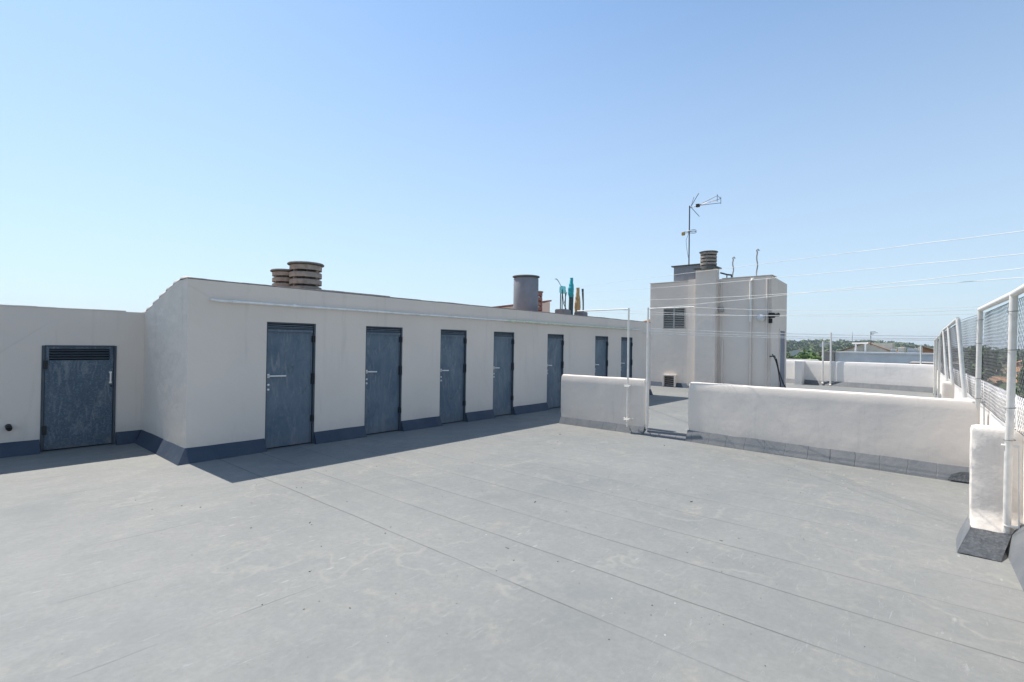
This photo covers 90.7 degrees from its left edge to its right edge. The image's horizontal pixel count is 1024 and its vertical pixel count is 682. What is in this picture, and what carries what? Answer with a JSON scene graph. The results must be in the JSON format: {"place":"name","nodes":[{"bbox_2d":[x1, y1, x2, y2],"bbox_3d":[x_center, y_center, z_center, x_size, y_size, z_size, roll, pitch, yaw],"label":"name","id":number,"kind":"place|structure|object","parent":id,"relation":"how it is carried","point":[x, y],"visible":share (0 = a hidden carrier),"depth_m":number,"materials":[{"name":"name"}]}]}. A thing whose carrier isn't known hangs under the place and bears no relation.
{"place":"outdoors","nodes":[
{"label":"outdoors","id":0,"kind":"place"},
{"bbox_2d":[0,0,1023,349],"label":"sky","id":1,"kind":"structure","parent":0,"point":[451,151],"materials":[{"name":"blue"}]},
{"bbox_2d":[786,359,819,360],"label":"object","id":2,"kind":"structure","parent":0,"point":[805,359],"depth_m":40.50,"materials":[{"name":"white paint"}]},
{"bbox_2d":[841,342,897,352],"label":"house","id":3,"kind":"structure","parent":0,"point":[880,347],"depth_m":64.94,"materials":[{"name":"white paint"}]},
{"bbox_2d":[835,352,933,363],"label":"house","id":4,"kind":"structure","parent":0,"point":[887,357],"depth_m":56.69,"materials":[{"name":"white paint"}]},
{"bbox_2d":[920,345,921,363],"bbox_3d":[25.067,6.735,31.074,0.800,12.930,1.400,1,-1,41],"label":"vent mast","id":5,"kind":"object","parent":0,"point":[920,354],"visible":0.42,"depth_m":31.08,"materials":[{"name":"white metal"}]},
{"bbox_2d":[916,347,933,352],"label":"house","id":6,"kind":"structure","parent":0,"point":[927,350],"depth_m":68.41,"materials":[{"name":"ceramic"}]},
{"bbox_2d":[909,361,958,369],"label":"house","id":7,"kind":"structure","parent":0,"point":[916,362],"depth_m":44.53,"materials":[{"name":"white paint"}]},
{"bbox_3d":[3.419,0.424,3.197,0.060,2.500,0.060,1,-1,41],"label":"anchor post","id":8,"kind":"object","parent":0,"visible":0},
{"bbox_2d":[580,231,1022,286],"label":"clothesline","id":9,"kind":"object","parent":8,"relation":"attached to","point":[850,252],"visible":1,"depth_m":4.61,"materials":[{"name":"plastic"}]},
{"bbox_2d":[599,254,1020,291],"bbox_3d":[2.732,-1.001,9.065,0.005,0.931,11.757,1,0,-7],"label":"clothesline","id":10,"kind":"object","parent":8,"relation":"attached to","point":[851,270],"visible":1,"depth_m":4.60,"materials":[{"name":"plastic"}]},
{"bbox_3d":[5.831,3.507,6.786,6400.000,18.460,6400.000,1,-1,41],"label":"ground","id":11,"kind":"structure","parent":0,"visible":0},
{"bbox_2d":[786,351,795,358],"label":"tree","id":12,"kind":"object","parent":11,"relation":"on","point":[787,357],"visible":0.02,"depth_m":66.14,"materials":[{"name":"green plant"}]},
{"bbox_2d":[788,349,808,355],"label":"house","id":13,"kind":"structure","parent":11,"relation":"on","point":[794,352],"depth_m":362.91,"materials":[{"name":"ceramic"}]},
{"bbox_2d":[788,348,821,360],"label":"tree","id":14,"kind":"object","parent":11,"relation":"on","point":[806,356],"visible":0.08,"depth_m":60.57,"materials":[{"name":"green plant"}]},
{"bbox_2d":[824,351,840,361],"bbox_3d":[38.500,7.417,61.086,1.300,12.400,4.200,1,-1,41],"label":"house","id":15,"kind":"structure","parent":11,"relation":"on","point":[826,355],"depth_m":59.60,"materials":[{"name":"grey paint"}]},
{"bbox_2d":[852,342,867,351],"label":"rooftop frame","id":16,"kind":"object","parent":11,"relation":"on","point":[865,343],"visible":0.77,"depth_m":63.25,"materials":[{"name":"white paint"}]},
{"bbox_2d":[898,347,905,352],"bbox_3d":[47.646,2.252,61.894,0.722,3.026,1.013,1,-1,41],"label":"building","id":17,"kind":"structure","parent":11,"relation":"on","point":[901,349],"depth_m":61.55,"materials":[{"name":"white paint"}]},
{"bbox_2d":[786,338,1023,389],"bbox_3d":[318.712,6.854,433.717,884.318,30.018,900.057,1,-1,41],"label":"woodland","id":18,"kind":"object","parent":11,"relation":"on","point":[816,348],"visible":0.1,"depth_m":552.54,"materials":[{"name":"green plant"}]},
{"bbox_2d":[907,348,917,352],"bbox_3d":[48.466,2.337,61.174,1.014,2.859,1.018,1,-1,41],"label":"building","id":19,"kind":"structure","parent":11,"relation":"on","point":[909,350],"depth_m":60.82,"materials":[{"name":"white paint"}]},
{"bbox_2d":[952,345,1005,382],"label":"tree","id":20,"kind":"object","parent":11,"relation":"on","point":[993,369],"visible":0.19,"depth_m":86.80,"materials":[{"name":"green plant"}]},
{"bbox_2d":[987,376,1006,382],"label":"house","id":21,"kind":"structure","parent":11,"relation":"on","point":[1004,379],"depth_m":136.21,"materials":[{"name":"ceramic"}]},
{"bbox_2d":[1015,386,1023,397],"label":"tree","id":22,"kind":"object","parent":11,"relation":"on","point":[1016,391],"visible":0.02,"depth_m":36.78,"materials":[{"name":"green plant"}]},
{"bbox_2d":[1016,354,1023,386],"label":"tree","id":23,"kind":"object","parent":11,"relation":"on","point":[1019,381],"visible":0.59,"depth_m":98.39,"materials":[{"name":"green plant"}]},
{"bbox_3d":[1.144,7.207,11.090,15.329,10.980,36.500,1,-1,41],"label":"apartment block","id":24,"kind":"object","parent":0,"visible":0},
{"bbox_2d":[0,383,1023,681],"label":"terrace floor","id":25,"kind":"structure","parent":24,"relation":"on","point":[422,573],"depth_m":3.66,"materials":[{"name":"grey concrete"}]},
{"bbox_2d":[0,304,143,457],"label":"annex wall","id":26,"kind":"structure","parent":25,"relation":"on","point":[71,377],"depth_m":7.28,"materials":[{"name":"white paint"}]},
{"bbox_2d":[40,345,116,451],"bbox_3d":[-6.320,0.811,7.392,0.120,1.494,0.838,1,-1,41],"label":"louvred door","id":27,"kind":"structure","parent":26,"relation":"in","point":[78,382],"depth_m":7.36,"materials":[{"name":"metal"}]},
{"bbox_2d":[135,261,652,464],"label":"storage building","id":28,"kind":"structure","parent":25,"relation":"on","point":[294,354],"depth_m":8.33,"materials":[{"name":"white paint"}]},
{"bbox_2d":[265,322,315,448],"bbox_3d":[-3.373,0.663,7.692,0.131,1.882,0.756,1,-1,41],"label":"door","id":29,"kind":"structure","parent":28,"relation":"in","point":[290,349],"depth_m":7.69,"materials":[{"name":"metal"}]},
{"bbox_2d":[364,326,402,434],"bbox_3d":[-2.285,0.689,8.952,0.131,1.882,0.766,1,-1,41],"label":"door","id":30,"kind":"structure","parent":28,"relation":"in","point":[383,360],"depth_m":8.96,"materials":[{"name":"metal"}]},
{"bbox_2d":[439,329,466,423],"bbox_3d":[-1.207,0.714,10.201,0.131,1.882,0.706,1,-1,41],"label":"door","id":31,"kind":"structure","parent":28,"relation":"in","point":[453,345],"depth_m":10.22,"materials":[{"name":"metal"}]},
{"bbox_2d":[493,332,513,415],"bbox_3d":[-0.213,0.737,11.351,0.131,1.882,0.686,1,-1,41],"label":"door","id":32,"kind":"structure","parent":28,"relation":"in","point":[503,359],"depth_m":11.38,"materials":[{"name":"metal"}]},
{"bbox_2d":[494,300,551,311],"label":"shed roof","id":33,"kind":"structure","parent":28,"relation":"on","point":[546,306],"depth_m":16.59,"materials":[{"name":"white paint"}]},
{"bbox_2d":[547,334,563,408],"bbox_3d":[1.071,0.767,12.838,0.131,1.882,0.696,1,-1,41],"label":"door","id":34,"kind":"structure","parent":28,"relation":"in","point":[555,345],"depth_m":12.86,"materials":[{"name":"metal"}]},
{"bbox_2d":[556,278,566,308],"bbox_3d":[1.383,-1.174,14.527,0.136,1.197,0.561,1,-1,41],"label":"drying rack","id":35,"kind":"object","parent":28,"relation":"on","point":[562,290],"visible":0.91,"depth_m":14.58,"materials":[{"name":"teal plastic"}]},
{"bbox_2d":[555,309,570,313],"bbox_3d":[1.444,-0.736,14.361,0.300,0.320,0.400,1,-1,41],"label":"weight block","id":36,"kind":"object","parent":28,"relation":"on","point":[564,311],"depth_m":14.23,"materials":[{"name":"grey concrete"}]},
{"bbox_2d":[568,278,573,314],"bbox_3d":[1.737,-1.219,14.924,0.177,1.309,0.181,1,-1,41],"label":"folded parasol","id":37,"kind":"object","parent":28,"relation":"on","point":[571,291],"visible":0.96,"depth_m":14.87,"materials":[{"name":"teal fabric"}]},
{"bbox_2d":[574,288,580,311],"bbox_3d":[1.944,-1.077,15.012,0.189,1.027,0.180,1,-1,41],"label":"folded parasol","id":38,"kind":"object","parent":28,"relation":"on","point":[577,304],"visible":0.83,"depth_m":14.96,"materials":[{"name":"beige fabric"}]},
{"bbox_2d":[574,311,587,315],"bbox_3d":[2.038,-0.712,14.972,0.300,0.300,0.300,1,-1,41],"label":"weight block","id":39,"kind":"object","parent":28,"relation":"on","point":[582,313],"depth_m":14.85,"materials":[{"name":"grey concrete"}]},
{"bbox_2d":[582,289,583,311],"bbox_3d":[2.118,-1.061,15.138,0.068,1.004,0.114,1,-1,41],"label":"pole","id":40,"kind":"object","parent":28,"relation":"on","point":[583,299],"visible":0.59,"depth_m":15.13,"materials":[{"name":"grey metal"}]},
{"bbox_2d":[595,336,607,376],"bbox_3d":[2.538,0.801,14.537,0.131,1.882,0.706,1,-1,41],"label":"door","id":41,"kind":"structure","parent":28,"relation":"in","point":[601,344],"depth_m":14.58,"materials":[{"name":"metal"}]},
{"bbox_2d":[621,337,632,377],"bbox_3d":[3.515,0.824,15.668,0.131,1.882,0.716,1,-1,41],"label":"door","id":42,"kind":"structure","parent":28,"relation":"in","point":[623,339],"depth_m":15.66,"materials":[{"name":"metal"}]},
{"bbox_2d":[161,439,899,665],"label":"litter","id":43,"kind":"object","parent":25,"relation":"on","point":[507,547],"visible":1,"depth_m":4.36,"materials":[{"name":"plant"}]},
{"bbox_2d":[559,374,648,434],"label":"wall","id":44,"kind":"structure","parent":25,"relation":"on","point":[598,402],"depth_m":9.77,"materials":[{"name":"white paint"}]},
{"bbox_2d":[577,308,633,426],"bbox_3d":[1.755,0.481,9.694,1.227,2.190,0.108,1,-1,41],"label":"clothesline post","id":45,"kind":"object","parent":44,"relation":"attached to","point":[627,386],"visible":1,"depth_m":9.35,"materials":[{"name":"white metal"}]},
{"bbox_2d":[587,309,976,315],"bbox_3d":[3.462,-0.478,8.035,5.836,0.208,0.005,0,-1,44],"label":"clothesline","id":46,"kind":"object","parent":45,"relation":"attached to","point":[778,315],"visible":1,"depth_m":7.72,"materials":[{"name":"plastic"}]},
{"bbox_2d":[623,310,961,315],"bbox_3d":[3.827,-0.446,7.732,4.885,0.224,0.005,0,-1,44],"label":"clothesline","id":47,"kind":"object","parent":45,"relation":"attached to","point":[889,315],"visible":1,"depth_m":6.58,"materials":[{"name":"plastic"}]},
{"bbox_2d":[646,306,693,428],"bbox_3d":[2.767,0.495,8.912,0.857,2.200,0.034,1,-1,41],"label":"clothesline post","id":48,"kind":"object","parent":44,"relation":"attached to","point":[648,308],"visible":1,"depth_m":9.16,"materials":[{"name":"white metal"}]},
{"bbox_2d":[650,268,1022,308],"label":"clothesline","id":49,"kind":"object","parent":48,"relation":"attached to","point":[864,286],"visible":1,"depth_m":4.44,"materials":[{"name":"plastic"}]},
{"bbox_2d":[696,306,980,310],"bbox_3d":[4.136,-0.481,7.115,0.005,0.194,3.776,1,0,-34],"label":"clothesline","id":50,"kind":"object","parent":48,"relation":"attached to","point":[877,309],"visible":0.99,"depth_m":6.33,"materials":[{"name":"plastic"}]},
{"bbox_2d":[643,428,686,440],"bbox_3d":[2.739,1.653,8.993,0.780,0.105,0.240,1,-1,41],"label":"threshold","id":51,"kind":"object","parent":25,"relation":"on","point":[669,434],"visible":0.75,"depth_m":8.95,"materials":[{"name":"grey paint"}]},
{"bbox_2d":[650,249,786,387],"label":"stair tower","id":52,"kind":"structure","parent":25,"relation":"on","point":[683,361],"depth_m":19.08,"materials":[{"name":"grey paint"}]},
{"bbox_2d":[662,308,684,328],"bbox_3d":[6.501,-0.925,20.289,0.960,0.845,0.036,1,-1,41],"label":"louvred window","id":53,"kind":"structure","parent":52,"relation":"in","point":[674,319],"depth_m":20.28,"materials":[{"name":"grey metal"}]},
{"bbox_2d":[681,193,720,263],"bbox_3d":[7.401,-4.440,19.956,1.490,2.826,0.420,1,-1,41],"label":"television antenna","id":54,"kind":"object","parent":52,"relation":"on","point":[689,231],"visible":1,"depth_m":20.28,"materials":[{"name":"metal"}]},
{"bbox_2d":[769,354,785,387],"bbox_3d":[9.361,1.161,17.638,0.743,1.408,0.168,1,-1,41],"label":"hose","id":55,"kind":"object","parent":52,"relation":"hanging from","point":[776,361],"visible":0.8,"depth_m":17.64,"materials":[{"name":"black rubber"}]},
{"bbox_2d":[778,329,784,387],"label":"side door","id":56,"kind":"structure","parent":52,"relation":"in","point":[781,339],"depth_m":19.12,"materials":[{"name":"grey paint"}]},
{"bbox_2d":[685,382,977,483],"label":"wall","id":57,"kind":"structure","parent":25,"relation":"on","point":[928,437],"depth_m":7.12,"materials":[{"name":"white paint"}]},
{"bbox_2d":[786,360,932,392],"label":"parapet","id":58,"kind":"structure","parent":25,"relation":"on","point":[904,377],"depth_m":21.24,"materials":[{"name":"white paint"}]},
{"bbox_2d":[821,341,823,384],"bbox_3d":[13.798,0.977,22.467,0.105,1.917,0.120,1,-1,41],"label":"pole","id":59,"kind":"object","parent":58,"relation":"attached to","point":[822,383],"visible":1,"depth_m":22.46,"materials":[{"name":"white metal"}]},
{"bbox_2d":[829,333,831,385],"bbox_3d":[13.988,0.813,22.212,0.180,2.367,0.120,1,-1,41],"label":"pole","id":60,"kind":"object","parent":58,"relation":"attached to","point":[830,359],"visible":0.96,"depth_m":22.20,"materials":[{"name":"white metal"}]},
{"bbox_2d":[933,364,1023,590],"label":"boundary wall","id":61,"kind":"structure","parent":25,"relation":"on","point":[986,537],"depth_m":4.30,"materials":[{"name":"white paint"}]},
{"bbox_2d":[933,284,1023,533],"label":"wire fence","id":62,"kind":"object","parent":61,"relation":"on","point":[940,350],"visible":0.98,"depth_m":5.11,"materials":[{"name":"white metal"}]},
{"bbox_2d":[649,333,882,339],"bbox_3d":[9.152,-0.135,16.546,9.764,0.115,0.019,1,0,-2],"label":"clothesline","id":63,"kind":"object","parent":62,"relation":"attached to","point":[768,337],"visible":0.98,"depth_m":16.51,"materials":[{"name":"plastic"}]},
{"bbox_2d":[644,330,938,338],"bbox_3d":[8.655,-0.201,15.919,8.818,0.168,0.019,1,0,6],"label":"clothesline","id":64,"kind":"object","parent":62,"relation":"attached to","point":[801,336],"visible":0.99,"depth_m":15.87,"materials":[{"name":"plastic"}]},
{"bbox_2d":[649,328,938,336],"bbox_3d":[8.501,-0.278,15.724,8.562,0.180,0.019,1,0,9],"label":"clothesline","id":65,"kind":"object","parent":62,"relation":"attached to","point":[782,333],"visible":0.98,"depth_m":15.73,"materials":[{"name":"plastic"}]},
{"bbox_2d":[589,277,1023,299],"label":"clothesline","id":66,"kind":"object","parent":62,"relation":"attached to","point":[864,288],"visible":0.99,"depth_m":4.46,"materials":[{"name":"plastic"}]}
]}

